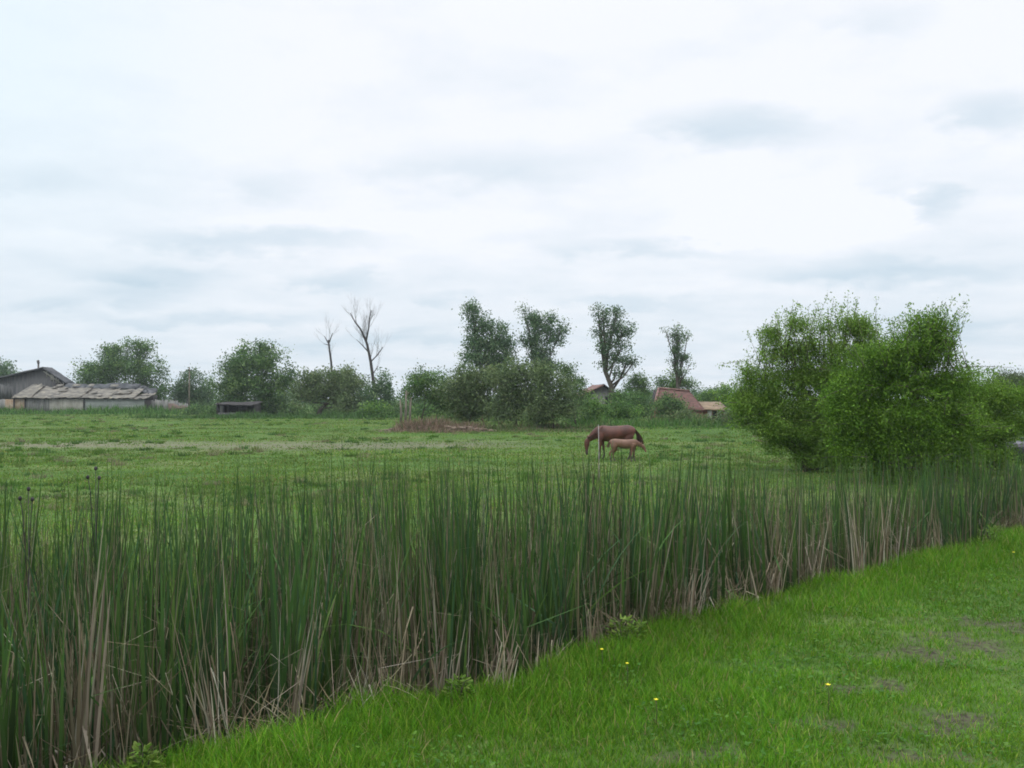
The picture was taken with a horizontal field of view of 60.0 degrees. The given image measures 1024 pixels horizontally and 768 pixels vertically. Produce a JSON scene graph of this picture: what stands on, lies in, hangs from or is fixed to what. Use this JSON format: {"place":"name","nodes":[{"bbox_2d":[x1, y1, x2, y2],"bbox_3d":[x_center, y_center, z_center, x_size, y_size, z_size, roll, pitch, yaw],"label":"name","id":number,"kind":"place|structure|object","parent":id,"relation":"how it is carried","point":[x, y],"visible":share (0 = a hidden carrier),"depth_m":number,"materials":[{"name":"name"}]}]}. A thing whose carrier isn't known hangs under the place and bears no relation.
{"place":"outdoors","nodes":[
{"label":"outdoors","id":0,"kind":"place"},
{"bbox_2d":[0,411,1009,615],"bbox_3d":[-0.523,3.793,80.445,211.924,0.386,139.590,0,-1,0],"label":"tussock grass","id":1,"kind":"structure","parent":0,"point":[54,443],"depth_m":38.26,"materials":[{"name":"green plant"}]},
{"bbox_2d":[0,400,1023,767],"bbox_3d":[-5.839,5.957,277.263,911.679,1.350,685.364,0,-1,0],"label":"ground","id":2,"kind":"structure","parent":0,"point":[988,646],"depth_m":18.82,"materials":[{"name":"green plant"}]},
{"bbox_2d":[0,358,22,375],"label":"leafy tree","id":3,"kind":"object","parent":2,"relation":"on","point":[5,370],"visible":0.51,"depth_m":184.77,"materials":[{"name":"green plant"}]},
{"bbox_2d":[18,487,33,616],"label":"seed head plant","id":4,"kind":"object","parent":2,"relation":"on","point":[31,498],"visible":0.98,"depth_m":5.19,"materials":[{"name":"brown plant"}]},
{"bbox_2d":[0,360,73,394],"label":"gabled barn","id":5,"kind":"structure","parent":2,"relation":"on","point":[18,382],"depth_m":159.02,"materials":[{"name":"grey wood"}]},
{"bbox_2d":[0,715,113,767],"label":"dead reed clump","id":6,"kind":"object","parent":2,"relation":"on","point":[56,765],"visible":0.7,"depth_m":3.64,"materials":[{"name":"beige plant"}]},
{"bbox_2d":[0,382,157,411],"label":"long shed","id":7,"kind":"structure","parent":2,"relation":"on","point":[70,395],"depth_m":152.11,"materials":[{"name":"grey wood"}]},
{"bbox_2d":[58,519,110,767],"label":"dead reed clump","id":8,"kind":"object","parent":2,"relation":"on","point":[81,738],"visible":0.93,"depth_m":3.69,"materials":[{"name":"beige plant"}]},
{"bbox_2d":[86,466,100,673],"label":"seed head plant","id":9,"kind":"object","parent":2,"relation":"on","point":[95,469],"visible":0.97,"depth_m":5.59,"materials":[{"name":"brown plant"}]},
{"bbox_2d":[0,403,211,414],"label":"tall weeds","id":10,"kind":"object","parent":2,"relation":"on","point":[114,410],"visible":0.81,"depth_m":142.40,"materials":[{"name":"green plant"}]},
{"bbox_2d":[66,336,176,400],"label":"leafy tree","id":11,"kind":"object","parent":2,"relation":"on","point":[112,364],"visible":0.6,"depth_m":166.80,"materials":[{"name":"green plant"}]},
{"bbox_2d":[118,741,169,767],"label":"leafy weed","id":12,"kind":"object","parent":2,"relation":"on","point":[133,756],"visible":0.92,"depth_m":3.73,"materials":[{"name":"green plant"}]},
{"bbox_2d":[152,399,187,410],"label":"board fence","id":13,"kind":"object","parent":2,"relation":"on","point":[164,404],"visible":0.41,"depth_m":153.96,"materials":[{"name":"grey wood"}]},
{"bbox_2d":[168,403,188,410],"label":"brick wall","id":14,"kind":"structure","parent":2,"relation":"on","point":[170,405],"depth_m":151.96,"materials":[{"name":"beige brick"}]},
{"bbox_2d":[158,384,215,406],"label":"hedge tree","id":15,"kind":"object","parent":2,"relation":"on","point":[169,397],"visible":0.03,"depth_m":214.45,"materials":[{"name":"green plant"}]},
{"bbox_2d":[186,367,191,405],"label":"utility pole","id":16,"kind":"object","parent":2,"relation":"on","point":[189,370],"visible":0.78,"depth_m":161.89,"materials":[{"name":"brown wood"}]},
{"bbox_2d":[164,363,218,410],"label":"leafy tree","id":17,"kind":"object","parent":2,"relation":"on","point":[199,393],"visible":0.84,"depth_m":170.84,"materials":[{"name":"green plant"}]},
{"bbox_2d":[172,401,216,414],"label":"hedge shrub","id":18,"kind":"object","parent":2,"relation":"on","point":[197,410],"visible":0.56,"depth_m":131.79,"materials":[{"name":"green plant"}]},
{"bbox_2d":[155,605,281,748],"bbox_3d":[-1.377,1.403,4.080,0.440,0.773,0.551,1,-1,-43],"label":"dead reed clump","id":19,"kind":"object","parent":2,"relation":"on","point":[207,716],"visible":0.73,"depth_m":4.12,"materials":[{"name":"beige plant"}]},
{"bbox_2d":[198,388,251,406],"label":"hedge tree","id":20,"kind":"object","parent":2,"relation":"on","point":[216,399],"visible":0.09,"depth_m":213.87,"materials":[{"name":"green plant"}]},
{"bbox_2d":[214,401,262,414],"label":"open hut","id":21,"kind":"object","parent":2,"relation":"on","point":[224,408],"visible":0.83,"depth_m":125.53,"materials":[{"name":"grey wood"}]},
{"bbox_2d":[204,338,300,413],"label":"leafy tree","id":22,"kind":"object","parent":2,"relation":"on","point":[260,365],"visible":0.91,"depth_m":130.81,"materials":[{"name":"green plant"}]},
{"bbox_2d":[117,408,404,418],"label":"tall weeds","id":23,"kind":"object","parent":2,"relation":"on","point":[301,415],"visible":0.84,"depth_m":113.18,"materials":[{"name":"green plant"}]},
{"bbox_2d":[237,592,323,728],"bbox_3d":[-1.094,1.359,4.234,0.411,0.784,0.523,0,-1,0],"label":"dead reed clump","id":24,"kind":"object","parent":2,"relation":"on","point":[295,707],"visible":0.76,"depth_m":4.34,"materials":[{"name":"beige plant"}]},
{"bbox_2d":[261,402,303,414],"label":"hedge shrub","id":25,"kind":"object","parent":2,"relation":"on","point":[277,411],"visible":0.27,"depth_m":132.18,"materials":[{"name":"green plant"}]},
{"bbox_2d":[274,389,330,406],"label":"hedge tree","id":26,"kind":"object","parent":2,"relation":"on","point":[299,398],"visible":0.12,"depth_m":212.54,"materials":[{"name":"green plant"}]},
{"bbox_2d":[280,401,335,414],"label":"hedge shrub","id":27,"kind":"object","parent":2,"relation":"on","point":[307,409],"visible":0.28,"depth_m":132.77,"materials":[{"name":"green plant"}]},
{"bbox_2d":[283,358,363,414],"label":"leafy tree","id":28,"kind":"object","parent":2,"relation":"on","point":[317,385],"visible":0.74,"depth_m":125.39,"materials":[{"name":"green plant"}]},
{"bbox_2d":[317,317,340,403],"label":"dead tree","id":29,"kind":"object","parent":2,"relation":"on","point":[328,344],"visible":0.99,"depth_m":134.96,"materials":[{"name":"grey plant"}]},
{"bbox_2d":[323,406,368,413],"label":"hedge shrub","id":30,"kind":"object","parent":2,"relation":"on","point":[348,413],"visible":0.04,"depth_m":132.37,"materials":[{"name":"green plant"}]},
{"bbox_2d":[332,360,373,412],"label":"leafy tree","id":31,"kind":"object","parent":2,"relation":"on","point":[345,399],"visible":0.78,"depth_m":121.22,"materials":[{"name":"green plant"}]},
{"bbox_2d":[330,644,385,712],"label":"dead reed clump","id":32,"kind":"object","parent":2,"relation":"on","point":[362,692],"visible":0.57,"depth_m":4.63,"materials":[{"name":"beige plant"}]},
{"bbox_2d":[341,295,391,414],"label":"dead tree","id":33,"kind":"object","parent":2,"relation":"on","point":[366,332],"visible":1,"depth_m":124.98,"materials":[{"name":"grey plant"}]},
{"bbox_2d":[350,399,398,419],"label":"leafy shrub","id":34,"kind":"object","parent":2,"relation":"on","point":[375,408],"visible":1,"depth_m":104.70,"materials":[{"name":"green plant"}]},
{"bbox_2d":[353,367,397,414],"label":"leafy shrub","id":35,"kind":"object","parent":2,"relation":"on","point":[379,387],"visible":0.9,"depth_m":117.57,"materials":[{"name":"green plant"}]},
{"bbox_2d":[345,617,428,704],"bbox_3d":[-0.660,1.507,4.680,0.657,0.563,0.376,1,-1,-42],"label":"dead reed clump","id":36,"kind":"object","parent":2,"relation":"on","point":[381,678],"visible":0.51,"depth_m":4.70,"materials":[{"name":"beige plant"}]},
{"bbox_2d":[397,399,403,424],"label":"dead stump","id":37,"kind":"object","parent":2,"relation":"on","point":[400,407],"visible":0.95,"depth_m":79.89,"materials":[{"name":"grey wood"}]},
{"bbox_2d":[382,398,430,414],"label":"hedge shrub","id":38,"kind":"object","parent":2,"relation":"on","point":[397,405],"visible":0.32,"depth_m":132.45,"materials":[{"name":"green plant"}]},
{"bbox_2d":[404,390,408,423],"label":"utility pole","id":39,"kind":"object","parent":2,"relation":"on","point":[406,394],"visible":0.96,"depth_m":78.91,"materials":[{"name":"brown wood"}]},
{"bbox_2d":[407,396,411,422],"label":"dead stump","id":40,"kind":"object","parent":2,"relation":"on","point":[410,400],"visible":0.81,"depth_m":79.91,"materials":[{"name":"grey wood"}]},
{"bbox_2d":[390,394,431,406],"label":"hedge tree","id":41,"kind":"object","parent":2,"relation":"on","point":[408,400],"visible":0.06,"depth_m":214.69,"materials":[{"name":"green plant"}]},
{"bbox_2d":[392,358,456,421],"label":"leafy shrub","id":42,"kind":"object","parent":2,"relation":"on","point":[418,384],"visible":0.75,"depth_m":81.60,"materials":[{"name":"green plant"}]},
{"bbox_2d":[403,400,457,419],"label":"hedge shrub","id":43,"kind":"object","parent":2,"relation":"on","point":[420,408],"visible":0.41,"depth_m":99.61,"materials":[{"name":"green plant"}]},
{"bbox_2d":[378,424,496,431],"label":"rubble heap","id":44,"kind":"object","parent":2,"relation":"on","point":[451,427],"visible":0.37,"depth_m":70.46,"materials":[{"name":"grey stone"}]},
{"bbox_2d":[390,414,487,432],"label":"dry weeds","id":45,"kind":"object","parent":2,"relation":"on","point":[430,423],"visible":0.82,"depth_m":70.80,"materials":[{"name":"brown plant"}]},
{"bbox_2d":[441,674,476,701],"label":"leafy weed","id":46,"kind":"object","parent":2,"relation":"on","point":[455,682],"visible":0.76,"depth_m":4.67,"materials":[{"name":"green plant"}]},
{"bbox_2d":[429,607,497,698],"bbox_3d":[-0.279,1.473,4.746,0.379,0.632,0.324,-1,-1,34],"label":"dead reed clump","id":47,"kind":"object","parent":2,"relation":"on","point":[442,679],"visible":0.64,"depth_m":4.79,"materials":[{"name":"beige plant"}]},
{"bbox_2d":[426,359,502,423],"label":"leafy shrub","id":48,"kind":"object","parent":2,"relation":"on","point":[466,389],"visible":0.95,"depth_m":79.22,"materials":[{"name":"green plant"}]},
{"bbox_2d":[448,401,508,420],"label":"hedge shrub","id":49,"kind":"object","parent":2,"relation":"on","point":[479,415],"visible":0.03,"depth_m":99.51,"materials":[{"name":"green plant"}]},
{"bbox_2d":[451,296,522,417],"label":"poplar tree","id":50,"kind":"object","parent":2,"relation":"on","point":[477,344],"visible":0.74,"depth_m":111.47,"materials":[{"name":"green plant"}]},
{"bbox_2d":[467,584,537,692],"bbox_3d":[-0.042,1.442,5.069,0.426,0.674,0.593,0,-1,0],"label":"dead reed clump","id":51,"kind":"object","parent":2,"relation":"on","point":[513,662],"visible":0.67,"depth_m":4.93,"materials":[{"name":"beige plant"}]},
{"bbox_2d":[0,437,1023,767],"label":"green reeds","id":52,"kind":"object","parent":2,"relation":"on","point":[546,611],"visible":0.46,"depth_m":6.22,"materials":[{"name":"green plant"}]},
{"bbox_2d":[0,441,1023,767],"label":"dead reeds","id":53,"kind":"object","parent":2,"relation":"on","point":[394,623],"visible":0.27,"depth_m":5.93,"materials":[{"name":"plant"}]},
{"bbox_2d":[480,352,555,424],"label":"leafy shrub","id":54,"kind":"object","parent":2,"relation":"on","point":[509,392],"visible":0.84,"depth_m":77.32,"materials":[{"name":"green plant"}]},
{"bbox_2d":[504,610,573,669],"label":"dead reed clump","id":55,"kind":"object","parent":2,"relation":"on","point":[537,657],"visible":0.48,"depth_m":5.46,"materials":[{"name":"beige plant"}]},
{"bbox_2d":[59,494,1023,767],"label":"reed litter","id":56,"kind":"object","parent":2,"relation":"on","point":[951,538],"visible":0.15,"depth_m":4.92,"materials":[{"name":"beige plant"}]},
{"bbox_2d":[60,521,1023,767],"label":"grass","id":57,"kind":"structure","parent":2,"relation":"on","point":[578,696],"depth_m":4.58,"materials":[{"name":"green plant"}]},
{"bbox_2d":[512,301,576,376],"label":"poplar tree","id":58,"kind":"object","parent":2,"relation":"on","point":[535,341],"visible":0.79,"depth_m":111.84,"materials":[{"name":"green plant"}]},
{"bbox_2d":[478,418,614,432],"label":"tall weeds","id":59,"kind":"object","parent":2,"relation":"on","point":[521,427],"visible":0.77,"depth_m":75.06,"materials":[{"name":"green plant"}]},
{"bbox_2d":[511,357,585,427],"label":"leafy shrub","id":60,"kind":"object","parent":2,"relation":"on","point":[548,385],"visible":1,"depth_m":75.37,"materials":[{"name":"green plant"}]},
{"bbox_2d":[554,400,590,420],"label":"hedge shrub","id":61,"kind":"object","parent":2,"relation":"on","point":[570,414],"visible":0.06,"depth_m":99.30,"materials":[{"name":"green plant"}]},
{"bbox_2d":[124,530,1023,767],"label":"clover","id":62,"kind":"object","parent":2,"relation":"on","point":[780,687],"visible":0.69,"depth_m":4.68,"materials":[{"name":"green plant"}]},
{"bbox_2d":[557,358,595,423],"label":"leafy shrub","id":63,"kind":"object","parent":2,"relation":"on","point":[581,392],"visible":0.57,"depth_m":83.70,"materials":[{"name":"green plant"}]},
{"bbox_2d":[570,557,608,648],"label":"dead reed clump","id":64,"kind":"object","parent":2,"relation":"on","point":[592,632],"visible":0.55,"depth_m":5.69,"materials":[{"name":"beige plant"}]},
{"bbox_2d":[575,389,617,420],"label":"leafy shrub","id":65,"kind":"object","parent":2,"relation":"on","point":[596,405],"visible":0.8,"depth_m":87.70,"materials":[{"name":"green plant"}]},
{"bbox_2d":[579,384,614,417],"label":"old house","id":66,"kind":"structure","parent":2,"relation":"on","point":[602,389],"depth_m":111.99,"materials":[{"name":"grey wood"}]},
{"bbox_2d":[584,425,644,459],"bbox_3d":[4.569,2.589,39.469,2.715,1.529,0.634,0,-1,0],"label":"horse","id":67,"kind":"object","parent":2,"relation":"on","point":[607,433],"visible":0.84,"depth_m":39.28},
{"bbox_2d":[586,301,645,405],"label":"poplar tree","id":68,"kind":"object","parent":2,"relation":"on","point":[604,345],"visible":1,"depth_m":107.88,"materials":[{"name":"green plant"}]},
{"bbox_2d":[605,614,640,645],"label":"leafy weed","id":69,"kind":"object","parent":2,"relation":"on","point":[630,627],"visible":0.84,"depth_m":5.73,"materials":[{"name":"green plant"}]},
{"bbox_2d":[599,393,647,421],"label":"leafy shrub","id":70,"kind":"object","parent":2,"relation":"on","point":[625,411],"visible":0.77,"depth_m":91.39,"materials":[{"name":"green plant"}]},
{"bbox_2d":[605,387,645,403],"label":"leafy shrub","id":71,"kind":"object","parent":2,"relation":"on","point":[617,392],"visible":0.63,"depth_m":103.43,"materials":[{"name":"green plant"}]},
{"bbox_2d":[607,439,646,461],"bbox_3d":[4.921,2.845,38.155,1.708,0.974,0.366,0,-1,6],"label":"foal","id":72,"kind":"object","parent":2,"relation":"on","point":[632,444],"visible":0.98,"depth_m":38.05},
{"bbox_2d":[621,368,654,402],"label":"leafy tree","id":73,"kind":"object","parent":2,"relation":"on","point":[636,383],"visible":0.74,"depth_m":113.64,"materials":[{"name":"green plant"}]},
{"bbox_2d":[627,620,648,640],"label":"leafy weed","id":74,"kind":"object","parent":2,"relation":"on","point":[642,630],"visible":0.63,"depth_m":5.84,"materials":[{"name":"green plant"}]},
{"bbox_2d":[621,388,657,419],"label":"leafy shrub","id":75,"kind":"object","parent":2,"relation":"on","point":[636,397],"visible":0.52,"depth_m":95.72,"materials":[{"name":"green plant"}]},
{"bbox_2d":[557,413,759,429],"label":"tall weeds","id":76,"kind":"object","parent":2,"relation":"on","point":[661,423],"visible":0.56,"depth_m":82.37,"materials":[{"name":"green plant"}]},
{"bbox_2d":[624,386,695,404],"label":"hedge tree","id":77,"kind":"object","parent":2,"relation":"on","point":[651,394],"visible":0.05,"depth_m":212.65,"materials":[{"name":"green plant"}]},
{"bbox_2d":[644,385,697,418],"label":"leafy shrub","id":78,"kind":"object","parent":2,"relation":"on","point":[664,402],"visible":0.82,"depth_m":89.49,"materials":[{"name":"green plant"}]},
{"bbox_2d":[646,368,700,395],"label":"leafy shrub","id":79,"kind":"object","parent":2,"relation":"on","point":[665,382],"visible":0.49,"depth_m":111.58,"materials":[{"name":"green plant"}]},
{"bbox_2d":[659,322,695,388],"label":"poplar tree","id":80,"kind":"object","parent":2,"relation":"on","point":[679,358],"visible":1,"depth_m":107.93,"materials":[{"name":"green plant"}]},
{"bbox_2d":[654,405,711,424],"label":"leafy shrub","id":81,"kind":"object","parent":2,"relation":"on","point":[681,413],"visible":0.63,"depth_m":87.83,"materials":[{"name":"green plant"}]},
{"bbox_2d":[649,387,724,420],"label":"old house","id":82,"kind":"structure","parent":2,"relation":"on","point":[705,407],"depth_m":101.22,"materials":[{"name":"brick"}]},
{"bbox_2d":[669,530,729,618],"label":"dead reed clump","id":83,"kind":"object","parent":2,"relation":"on","point":[692,596],"visible":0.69,"depth_m":6.45,"materials":[{"name":"beige plant"}]},
{"bbox_2d":[688,382,733,406],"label":"hedge tree","id":84,"kind":"object","parent":2,"relation":"on","point":[696,394],"visible":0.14,"depth_m":213.59,"materials":[{"name":"green plant"}]},
{"bbox_2d":[692,381,735,407],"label":"leafy shrub","id":85,"kind":"object","parent":2,"relation":"on","point":[708,396],"visible":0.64,"depth_m":109.69,"materials":[{"name":"green plant"}]},
{"bbox_2d":[704,408,745,425],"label":"leafy shrub","id":86,"kind":"object","parent":2,"relation":"on","point":[722,415],"visible":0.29,"depth_m":83.70,"materials":[{"name":"green plant"}]},
{"bbox_2d":[692,522,776,607],"bbox_3d":[1.635,1.372,6.749,0.723,0.781,0.748,-1,-1,38],"label":"dead reed clump","id":87,"kind":"object","parent":2,"relation":"on","point":[732,586],"visible":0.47,"depth_m":6.77,"materials":[{"name":"beige plant"}]},
{"bbox_2d":[753,502,797,597],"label":"dead reed clump","id":88,"kind":"object","parent":2,"relation":"on","point":[772,585],"visible":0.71,"depth_m":7.07,"materials":[{"name":"beige plant"}]},
{"bbox_2d":[708,290,894,472],"bbox_3d":[10.834,-0.012,32.970,7.077,6.751,3.427,0,-1,0],"label":"shrub","id":89,"kind":"object","parent":2,"relation":"on","point":[796,434],"visible":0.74,"depth_m":32.67,"materials":[{"name":"green plant"}]},
{"bbox_2d":[805,497,842,582],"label":"dead reed clump","id":90,"kind":"object","parent":2,"relation":"on","point":[812,570],"visible":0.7,"depth_m":7.64,"materials":[{"name":"beige plant"}]},
{"bbox_2d":[835,470,868,573],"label":"dead reed clump","id":91,"kind":"object","parent":2,"relation":"on","point":[861,558],"visible":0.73,"depth_m":7.85,"materials":[{"name":"beige plant"}]},
{"bbox_2d":[870,472,902,570],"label":"dead reed clump","id":92,"kind":"object","parent":2,"relation":"on","point":[881,546],"visible":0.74,"depth_m":8.16,"materials":[{"name":"beige plant"}]},
{"bbox_2d":[890,493,912,561],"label":"dead reed clump","id":93,"kind":"object","parent":2,"relation":"on","point":[900,536],"visible":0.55,"depth_m":8.74,"materials":[{"name":"beige plant"}]},
{"bbox_2d":[803,293,1018,484],"bbox_3d":[12.710,0.477,28.435,6.349,6.543,3.380,0,-1,0],"label":"shrub","id":94,"kind":"object","parent":2,"relation":"on","point":[891,374],"visible":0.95,"depth_m":28.07,"materials":[{"name":"green plant"}]},
{"bbox_2d":[932,511,942,547],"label":"dead reed clump","id":95,"kind":"object","parent":2,"relation":"on","point":[939,533],"visible":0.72,"depth_m":9.40,"materials":[{"name":"beige plant"}]},
{"bbox_2d":[945,360,1023,475],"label":"shrub","id":96,"kind":"object","parent":2,"relation":"on","point":[1003,399],"visible":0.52,"depth_m":31.13,"materials":[{"name":"green plant"}]},
{"bbox_2d":[978,524,1005,543],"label":"leafy weed","id":97,"kind":"object","parent":2,"relation":"on","point":[988,531],"visible":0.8,"depth_m":9.60,"materials":[{"name":"green plant"}]},
{"bbox_2d":[977,365,1023,409],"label":"leafy tree","id":98,"kind":"object","parent":2,"relation":"on","point":[1015,377],"visible":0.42,"depth_m":61.61,"materials":[{"name":"green plant"}]},
{"bbox_2d":[993,437,1023,460],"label":"parked car","id":99,"kind":"object","parent":2,"relation":"on","point":[1020,446],"visible":0.16,"depth_m":36.38,"materials":[{"name":"paint"}]},
{"bbox_2d":[0,0,1023,399],"label":"sky","id":100,"kind":"structure","parent":0,"point":[196,177],"materials":[{"name":"white"}]}
]}

